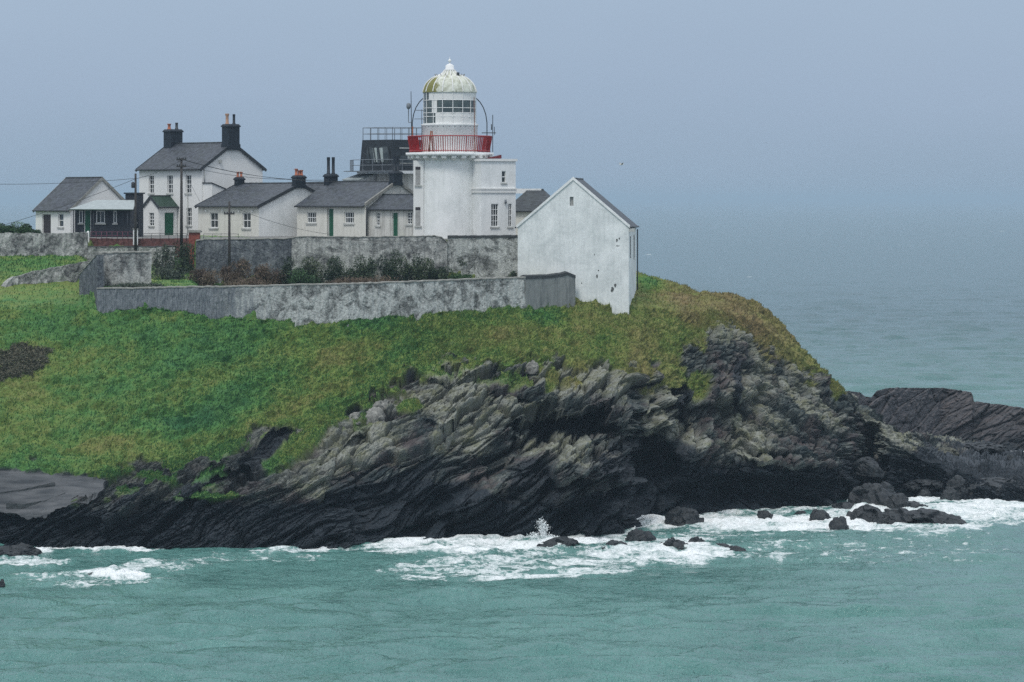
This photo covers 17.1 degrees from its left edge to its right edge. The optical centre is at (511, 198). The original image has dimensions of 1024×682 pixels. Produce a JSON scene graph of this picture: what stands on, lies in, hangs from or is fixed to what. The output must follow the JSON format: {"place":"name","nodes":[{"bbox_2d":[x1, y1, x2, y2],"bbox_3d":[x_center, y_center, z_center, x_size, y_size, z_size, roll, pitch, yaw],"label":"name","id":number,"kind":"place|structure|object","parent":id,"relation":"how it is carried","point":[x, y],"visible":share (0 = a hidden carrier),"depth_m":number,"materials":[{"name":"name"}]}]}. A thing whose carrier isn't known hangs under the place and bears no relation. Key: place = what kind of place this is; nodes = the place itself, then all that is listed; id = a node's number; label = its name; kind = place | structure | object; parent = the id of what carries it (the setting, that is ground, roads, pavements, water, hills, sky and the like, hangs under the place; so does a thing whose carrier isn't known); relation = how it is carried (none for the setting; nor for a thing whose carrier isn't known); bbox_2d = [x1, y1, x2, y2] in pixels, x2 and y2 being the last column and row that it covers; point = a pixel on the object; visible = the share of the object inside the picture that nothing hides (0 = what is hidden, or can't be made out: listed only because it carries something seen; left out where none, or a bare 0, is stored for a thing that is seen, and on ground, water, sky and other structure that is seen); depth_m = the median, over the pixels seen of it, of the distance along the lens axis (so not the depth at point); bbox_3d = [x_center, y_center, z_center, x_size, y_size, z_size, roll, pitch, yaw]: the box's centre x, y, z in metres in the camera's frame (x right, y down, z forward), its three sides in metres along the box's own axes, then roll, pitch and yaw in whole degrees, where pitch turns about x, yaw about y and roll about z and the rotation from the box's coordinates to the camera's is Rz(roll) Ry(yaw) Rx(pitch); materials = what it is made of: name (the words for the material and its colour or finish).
{"place":"outdoors","nodes":[
{"label":"outdoors","id":0,"kind":"place"},
{"bbox_2d":[0,199,1023,681],"bbox_3d":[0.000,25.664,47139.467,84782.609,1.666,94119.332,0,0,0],"label":"sea","id":1,"kind":"structure","parent":0,"point":[866,297],"depth_m":231.78,"materials":[{"name":"liquid"}]},
{"bbox_2d":[0,542,41,555],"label":"rock","id":2,"kind":"object","parent":1,"relation":"in","point":[21,548],"visible":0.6,"depth_m":247.76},
{"bbox_2d":[0,235,1023,548],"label":"headland","id":3,"kind":"structure","parent":1,"relation":"in","point":[604,447],"depth_m":269.17,"materials":[{"name":"plant"}]},
{"bbox_2d":[0,221,24,232],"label":"shrub","id":4,"kind":"object","parent":3,"relation":"on","point":[11,228],"visible":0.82,"depth_m":303.95,"materials":[{"name":"green plant"}]},
{"bbox_2d":[0,340,54,381],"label":"heather","id":5,"kind":"object","parent":3,"relation":"on","point":[32,356],"visible":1,"depth_m":271.01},
{"bbox_2d":[0,482,54,493],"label":"slipway kerb","id":6,"kind":"structure","parent":3,"relation":"on","point":[52,484],"depth_m":255.75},
{"bbox_2d":[16,223,41,233],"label":"shrub","id":7,"kind":"object","parent":3,"relation":"on","point":[27,228],"visible":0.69,"depth_m":303.76,"materials":[{"name":"green plant"}]},
{"bbox_2d":[6,493,64,514],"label":"slipway kerb","id":8,"kind":"structure","parent":3,"relation":"on","point":[16,505],"depth_m":254.46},
{"bbox_2d":[0,232,87,258],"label":"stone wall","id":9,"kind":"structure","parent":3,"relation":"on","point":[44,244],"depth_m":295.00,"materials":[{"name":"stone"}]},
{"bbox_2d":[1,261,89,286],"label":"field wall","id":10,"kind":"structure","parent":3,"relation":"on","point":[69,272],"depth_m":287.60,"materials":[{"name":"stone"}]},
{"bbox_2d":[79,253,103,310],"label":"garden wall","id":11,"kind":"structure","parent":3,"relation":"on","point":[91,277],"depth_m":278.56,"materials":[{"name":"stone"}]},
{"bbox_2d":[99,251,151,285],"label":"garden wall","id":12,"kind":"structure","parent":3,"relation":"on","point":[123,267],"depth_m":279.63,"materials":[{"name":"stone"}]},
{"bbox_2d":[87,245,172,263],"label":"stone wall","id":13,"kind":"structure","parent":3,"relation":"on","point":[93,251],"depth_m":294.77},
{"bbox_2d":[131,173,136,250],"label":"utility pole","id":14,"kind":"object","parent":3,"relation":"on","point":[133,185],"visible":0.91,"depth_m":294.41,"materials":[{"name":"wood"}]},
{"bbox_2d":[108,282,164,286],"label":"shrub","id":15,"kind":"object","parent":3,"relation":"on","point":[134,284],"visible":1,"depth_m":277.96,"materials":[{"name":"green plant"}]},
{"bbox_2d":[89,238,188,255],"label":"kerb wall","id":16,"kind":"structure","parent":3,"relation":"on","point":[129,242],"depth_m":297.37,"materials":[{"name":"red brick"}]},
{"bbox_2d":[155,247,174,266],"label":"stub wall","id":17,"kind":"structure","parent":3,"relation":"on","point":[161,250],"depth_m":291.99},
{"bbox_2d":[152,242,180,274],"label":"shrub","id":18,"kind":"object","parent":3,"relation":"on","point":[166,257],"visible":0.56,"depth_m":287.34,"materials":[{"name":"green plant"}]},
{"bbox_2d":[151,264,189,279],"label":"shrub","id":19,"kind":"object","parent":3,"relation":"on","point":[172,274],"visible":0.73,"depth_m":284.21,"materials":[{"name":"green plant"}]},
{"bbox_2d":[176,157,185,251],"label":"utility pole","id":20,"kind":"object","parent":3,"relation":"on","point":[181,165],"visible":0.98,"depth_m":294.90,"materials":[{"name":"wood"}]},
{"bbox_2d":[186,160,366,181],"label":"overhead wire","id":21,"kind":"object","parent":20,"relation":"attached to","point":[279,178],"visible":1,"depth_m":297.72,"materials":[{"name":"metal"}]},
{"bbox_2d":[170,241,195,273],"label":"shrub","id":22,"kind":"object","parent":3,"relation":"on","point":[185,261],"visible":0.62,"depth_m":288.39,"materials":[{"name":"green plant"}]},
{"bbox_2d":[187,230,201,266],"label":"gate pier","id":23,"kind":"structure","parent":3,"relation":"on","point":[194,235],"depth_m":292.54,"materials":[{"name":"red brick"}]},
{"bbox_2d":[187,265,218,285],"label":"shrub","id":24,"kind":"object","parent":3,"relation":"on","point":[201,277],"visible":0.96,"depth_m":282.85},
{"bbox_2d":[224,201,234,267],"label":"utility pole","id":25,"kind":"object","parent":3,"relation":"on","point":[228,213],"visible":0.98,"depth_m":286.91,"materials":[{"name":"wood"}]},
{"bbox_2d":[218,257,256,285],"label":"shrub","id":26,"kind":"object","parent":3,"relation":"on","point":[226,274],"visible":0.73,"depth_m":283.21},
{"bbox_2d":[196,237,291,283],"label":"wall","id":27,"kind":"structure","parent":3,"relation":"on","point":[212,253],"depth_m":290.60,"materials":[{"name":"stone"}]},
{"bbox_2d":[223,277,269,285],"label":"shrub","id":28,"kind":"object","parent":3,"relation":"on","point":[252,281],"visible":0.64,"depth_m":279.52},
{"bbox_2d":[89,234,447,239],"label":"yard","id":29,"kind":"structure","parent":3,"relation":"on","point":[164,236],"depth_m":306.00,"materials":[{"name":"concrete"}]},
{"bbox_2d":[32,177,124,233],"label":"outbuilding","id":30,"kind":"structure","parent":29,"relation":"on","point":[65,191],"depth_m":318.55,"materials":[{"name":"white paint"}]},
{"bbox_2d":[43,214,50,232],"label":"door","id":31,"kind":"structure","parent":30,"relation":"in","point":[46,217],"depth_m":319.32,"materials":[{"name":"wood"}]},
{"bbox_2d":[69,200,133,236],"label":"timber building","id":32,"kind":"structure","parent":29,"relation":"on","point":[106,217],"depth_m":309.35,"materials":[{"name":"black wood"}]},
{"bbox_2d":[84,210,90,236],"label":"door","id":33,"kind":"structure","parent":32,"relation":"in","point":[87,213],"depth_m":309.61,"materials":[{"name":"green paint"}]},
{"bbox_2d":[95,211,105,224],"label":"window","id":34,"kind":"structure","parent":32,"relation":"in","point":[100,215],"depth_m":309.46,"materials":[{"name":"white glass"}]},
{"bbox_2d":[124,193,144,236],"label":"outbuilding","id":35,"kind":"structure","parent":29,"relation":"on","point":[129,196],"depth_m":312.26,"materials":[{"name":"black"}]},
{"bbox_2d":[135,114,266,234],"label":"house","id":36,"kind":"structure","parent":29,"relation":"on","point":[228,153],"depth_m":326.87,"materials":[{"name":"white paint"}]},
{"bbox_2d":[147,176,154,194],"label":"window","id":37,"kind":"structure","parent":36,"relation":"in","point":[151,177],"depth_m":330.79,"materials":[{"name":"white glass"}]},
{"bbox_2d":[143,195,178,234],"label":"porch","id":38,"kind":"object","parent":36,"relation":"attached to","point":[160,213],"visible":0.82,"depth_m":326.64,"materials":[{"name":"white paint"}]},
{"bbox_2d":[165,212,173,234],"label":"door","id":39,"kind":"structure","parent":38,"relation":"in","point":[169,216],"depth_m":326.69,"materials":[{"name":"green paint"}]},
{"bbox_2d":[166,175,172,194],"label":"window","id":40,"kind":"structure","parent":36,"relation":"in","point":[170,177],"depth_m":328.37,"materials":[{"name":"white glass"}]},
{"bbox_2d":[184,175,191,194],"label":"window","id":41,"kind":"structure","parent":36,"relation":"in","point":[188,176],"depth_m":325.98,"materials":[{"name":"white glass"}]},
{"bbox_2d":[185,208,191,226],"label":"window","id":42,"kind":"structure","parent":36,"relation":"in","point":[189,209],"depth_m":325.74,"materials":[{"name":"white glass"}]},
{"bbox_2d":[194,169,314,235],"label":"cottage","id":43,"kind":"structure","parent":29,"relation":"on","point":[276,202],"depth_m":316.76,"materials":[{"name":"white paint"}]},
{"bbox_2d":[208,213,218,228],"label":"window","id":44,"kind":"structure","parent":43,"relation":"in","point":[214,216],"depth_m":319.75,"materials":[{"name":"white glass"}]},
{"bbox_2d":[241,213,250,229],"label":"window","id":45,"kind":"structure","parent":43,"relation":"in","point":[246,216],"depth_m":315.56,"materials":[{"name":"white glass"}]},
{"bbox_2d":[306,182,323,190],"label":"cottage","id":46,"kind":"structure","parent":29,"relation":"on","point":[315,186],"depth_m":324.73,"materials":[{"name":"stone"}]},
{"bbox_2d":[294,156,412,236],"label":"cottage","id":47,"kind":"structure","parent":29,"relation":"on","point":[333,208],"depth_m":311.02,"materials":[{"name":"white paint"}]},
{"bbox_2d":[305,212,316,224],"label":"window","id":48,"kind":"structure","parent":47,"relation":"in","point":[311,215],"depth_m":313.34,"materials":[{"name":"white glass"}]},
{"bbox_2d":[329,208,332,235],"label":"door","id":49,"kind":"structure","parent":47,"relation":"in","point":[330,209],"depth_m":311.12,"materials":[{"name":"green paint"}]},
{"bbox_2d":[343,212,354,224],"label":"window","id":50,"kind":"structure","parent":47,"relation":"in","point":[349,216],"depth_m":309.01,"materials":[{"name":"white glass"}]},
{"bbox_2d":[342,174,376,180],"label":"outbuilding","id":51,"kind":"structure","parent":29,"relation":"on","point":[367,177],"depth_m":319.05,"materials":[{"name":"stone"}]},
{"bbox_2d":[344,127,420,190],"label":"lookout tower","id":52,"kind":"structure","parent":29,"relation":"on","point":[377,155],"depth_m":317.48,"materials":[{"name":"black"}]},
{"bbox_2d":[366,147,390,162],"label":"window","id":53,"kind":"structure","parent":52,"relation":"in","point":[372,152],"depth_m":317.42,"materials":[{"name":"grey glass"}]},
{"bbox_2d":[399,147,420,163],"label":"window","id":54,"kind":"structure","parent":52,"relation":"in","point":[400,157],"depth_m":317.03,"materials":[{"name":"grey glass"}]},
{"bbox_2d":[365,194,412,235],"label":"cottage","id":55,"kind":"structure","parent":29,"relation":"on","point":[390,214],"depth_m":304.98,"materials":[{"name":"white paint"}]},
{"bbox_2d":[393,212,397,235],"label":"door","id":56,"kind":"structure","parent":55,"relation":"in","point":[395,214],"depth_m":304.36,"materials":[{"name":"green paint"}]},
{"bbox_2d":[406,59,495,238],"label":"lighthouse","id":57,"kind":"object","parent":29,"relation":"on","point":[446,154],"visible":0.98,"depth_m":298.67,"materials":[{"name":"white paint"}]},
{"bbox_2d":[415,167,421,185],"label":"blind window","id":58,"kind":"structure","parent":57,"relation":"in","point":[417,169],"depth_m":298.77,"materials":[{"name":"paint"}]},
{"bbox_2d":[415,207,421,226],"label":"blind window","id":59,"kind":"structure","parent":57,"relation":"in","point":[417,209],"depth_m":298.77,"materials":[{"name":"paint"}]},
{"bbox_2d":[471,159,517,234],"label":"annexe","id":60,"kind":"structure","parent":29,"relation":"on","point":[494,190],"depth_m":297.72,"materials":[{"name":"white paint"}]},
{"bbox_2d":[490,204,499,227],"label":"window","id":61,"kind":"structure","parent":60,"relation":"in","point":[494,207],"depth_m":297.68,"materials":[{"name":"white glass"}]},
{"bbox_2d":[507,204,512,227],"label":"window","id":62,"kind":"structure","parent":60,"relation":"in","point":[509,205],"depth_m":298.26,"materials":[{"name":"white glass"}]},
{"bbox_2d":[516,189,549,234],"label":"outbuilding","id":63,"kind":"structure","parent":29,"relation":"on","point":[528,201],"depth_m":315.65,"materials":[{"name":"stone"}]},
{"bbox_2d":[253,263,286,284],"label":"shrub","id":64,"kind":"object","parent":3,"relation":"on","point":[260,273],"visible":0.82,"depth_m":283.27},
{"bbox_2d":[278,257,301,283],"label":"shrub","id":65,"kind":"object","parent":3,"relation":"on","point":[286,268],"visible":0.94,"depth_m":283.72,"materials":[{"name":"green plant"}]},
{"bbox_2d":[287,267,320,283],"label":"shrub","id":66,"kind":"object","parent":3,"relation":"on","point":[299,277],"visible":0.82,"depth_m":282.19,"materials":[{"name":"green plant"}]},
{"bbox_2d":[96,276,525,326],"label":"garden wall","id":67,"kind":"structure","parent":3,"relation":"on","point":[306,304],"depth_m":276.57,"materials":[{"name":"stone"}]},
{"bbox_2d":[300,256,326,282],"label":"shrub","id":68,"kind":"object","parent":3,"relation":"on","point":[310,268],"visible":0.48,"depth_m":286.38,"materials":[{"name":"green plant"}]},
{"bbox_2d":[322,255,360,282],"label":"shrub","id":69,"kind":"object","parent":3,"relation":"on","point":[337,268],"visible":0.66,"depth_m":285.38,"materials":[{"name":"green plant"}]},
{"bbox_2d":[349,412,361,424],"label":"rock","id":70,"kind":"object","parent":3,"relation":"on","point":[356,415],"visible":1,"depth_m":265.30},
{"bbox_2d":[324,274,402,282],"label":"shrub","id":71,"kind":"object","parent":3,"relation":"on","point":[352,279],"visible":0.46,"depth_m":280.93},
{"bbox_2d":[350,254,377,281],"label":"shrub","id":72,"kind":"object","parent":3,"relation":"on","point":[367,272],"visible":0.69,"depth_m":285.65,"materials":[{"name":"green plant"}]},
{"bbox_2d":[292,235,446,282],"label":"wall","id":73,"kind":"structure","parent":3,"relation":"on","point":[323,249],"depth_m":290.39,"materials":[{"name":"stone"}]},
{"bbox_2d":[365,407,385,424],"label":"rock","id":74,"kind":"object","parent":3,"relation":"on","point":[374,414],"visible":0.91,"depth_m":265.61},
{"bbox_2d":[372,399,389,409],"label":"rock","id":75,"kind":"object","parent":3,"relation":"on","point":[381,404],"visible":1,"depth_m":267.11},
{"bbox_2d":[376,249,409,280],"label":"shrub","id":76,"kind":"object","parent":3,"relation":"on","point":[389,270],"visible":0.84,"depth_m":286.37,"materials":[{"name":"green plant"}]},
{"bbox_2d":[403,253,437,280],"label":"shrub","id":77,"kind":"object","parent":3,"relation":"on","point":[416,271],"visible":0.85,"depth_m":286.85,"materials":[{"name":"green plant"}]},
{"bbox_2d":[0,254,847,500],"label":"grass","id":78,"kind":"structure","parent":3,"relation":"on","point":[741,317],"depth_m":273.95,"materials":[{"name":"plant"}]},
{"bbox_2d":[427,266,453,279],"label":"shrub","id":79,"kind":"object","parent":3,"relation":"on","point":[442,273],"visible":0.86,"depth_m":287.28,"materials":[{"name":"green plant"}]},
{"bbox_2d":[447,272,478,278],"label":"shrub","id":80,"kind":"object","parent":3,"relation":"on","point":[458,276],"visible":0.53,"depth_m":287.27,"materials":[{"name":"green plant"}]},
{"bbox_2d":[447,235,517,277],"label":"wall","id":81,"kind":"structure","parent":3,"relation":"on","point":[482,256],"depth_m":290.60,"materials":[{"name":"stone"}]},
{"bbox_2d":[525,360,538,373],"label":"rock","id":82,"kind":"object","parent":3,"relation":"on","point":[532,367],"visible":1,"depth_m":274.87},
{"bbox_2d":[520,271,575,309],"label":"garden wall","id":83,"kind":"structure","parent":3,"relation":"on","point":[543,290],"depth_m":286.12,"materials":[{"name":"paint"}]},
{"bbox_2d":[515,177,638,314],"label":"store building","id":84,"kind":"structure","parent":3,"relation":"on","point":[582,230],"depth_m":288.92,"materials":[{"name":"white paint"}]},
{"bbox_2d":[853,456,883,476],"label":"rock","id":85,"kind":"object","parent":3,"relation":"on","point":[866,466],"visible":1,"depth_m":292.14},
{"bbox_2d":[901,479,943,490],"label":"rock","id":86,"kind":"object","parent":3,"relation":"on","point":[920,484],"visible":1,"depth_m":294.30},
{"bbox_2d":[935,446,959,456],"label":"rock","id":87,"kind":"object","parent":3,"relation":"on","point":[953,451],"visible":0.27,"depth_m":317.25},
{"bbox_2d":[961,442,1005,452],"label":"rock","id":88,"kind":"object","parent":3,"relation":"on","point":[980,447],"visible":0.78,"depth_m":324.31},
{"bbox_2d":[980,477,1020,483],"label":"rock","id":89,"kind":"object","parent":3,"relation":"on","point":[998,479],"visible":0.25,"depth_m":295.98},
{"bbox_2d":[527,517,554,538],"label":"spray","id":90,"kind":"object","parent":1,"relation":"on","point":[543,532],"visible":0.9,"depth_m":256.21,"materials":[{"name":"white liquid"}]},
{"bbox_2d":[541,536,578,546],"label":"rock","id":91,"kind":"object","parent":1,"relation":"in","point":[563,540],"visible":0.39,"depth_m":252.58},
{"bbox_2d":[606,540,627,545],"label":"rock","id":92,"kind":"object","parent":1,"relation":"in","point":[614,542],"visible":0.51,"depth_m":251.34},
{"bbox_2d":[625,528,655,541],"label":"rock","id":93,"kind":"object","parent":1,"relation":"in","point":[636,534],"visible":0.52,"depth_m":256.77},
{"bbox_2d":[661,537,687,549],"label":"rock","id":94,"kind":"object","parent":1,"relation":"in","point":[674,542],"visible":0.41,"depth_m":250.89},
{"bbox_2d":[664,506,703,525],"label":"rock","id":95,"kind":"object","parent":1,"relation":"in","point":[678,516],"visible":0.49,"depth_m":269.65,"materials":[{"name":"stone"}]},
{"bbox_2d":[757,510,772,518],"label":"rock","id":96,"kind":"object","parent":1,"relation":"in","point":[763,514],"visible":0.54,"depth_m":274.86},
{"bbox_2d":[809,509,830,520],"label":"rock","id":97,"kind":"object","parent":1,"relation":"in","point":[816,514],"visible":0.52,"depth_m":273.33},
{"bbox_2d":[828,516,848,529],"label":"rock","id":98,"kind":"object","parent":1,"relation":"in","point":[837,523],"visible":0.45,"depth_m":265.94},
{"bbox_2d":[831,501,854,508],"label":"rock","id":99,"kind":"object","parent":1,"relation":"in","point":[844,505],"visible":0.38,"depth_m":282.56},
{"bbox_2d":[846,504,882,521],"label":"rock","id":100,"kind":"object","parent":1,"relation":"in","point":[867,512],"visible":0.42,"depth_m":273.68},
{"bbox_2d":[848,481,895,505],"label":"rock","id":101,"kind":"object","parent":1,"relation":"in","point":[881,493],"visible":0.48,"depth_m":284.82,"materials":[{"name":"stone"}]},
{"bbox_2d":[873,507,915,524],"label":"rock","id":102,"kind":"object","parent":1,"relation":"in","point":[891,516],"visible":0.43,"depth_m":269.99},
{"bbox_2d":[886,493,908,508],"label":"rock","id":103,"kind":"object","parent":1,"relation":"in","point":[896,500],"visible":0.44,"depth_m":282.43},
{"bbox_2d":[902,499,927,507],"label":"rock","id":104,"kind":"object","parent":1,"relation":"in","point":[914,504],"visible":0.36,"depth_m":282.25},
{"bbox_2d":[916,488,931,496],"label":"rock","id":105,"kind":"object","parent":1,"relation":"in","point":[925,492],"visible":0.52,"depth_m":293.38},
{"bbox_2d":[845,387,1023,450],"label":"rock ledge","id":106,"kind":"object","parent":1,"relation":"in","point":[955,413],"visible":0.46,"depth_m":349.17,"materials":[{"name":"stone"}]},
{"bbox_2d":[908,508,967,524],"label":"rock","id":107,"kind":"object","parent":1,"relation":"in","point":[922,515],"visible":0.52,"depth_m":268.94,"materials":[{"name":"stone"}]},
{"bbox_2d":[940,487,959,500],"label":"rock","id":108,"kind":"object","parent":1,"relation":"in","point":[949,493],"visible":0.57,"depth_m":290.54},
{"bbox_2d":[945,475,968,499],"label":"rock","id":109,"kind":"object","parent":1,"relation":"in","point":[956,482],"visible":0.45,"depth_m":292.27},
{"bbox_2d":[967,481,1002,498],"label":"rock","id":110,"kind":"object","parent":1,"relation":"in","point":[996,486],"visible":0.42,"depth_m":292.67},
{"bbox_2d":[0,0,1023,198],"label":"sky","id":111,"kind":"structure","parent":0,"point":[695,99],"materials":[{"name":"blue"}]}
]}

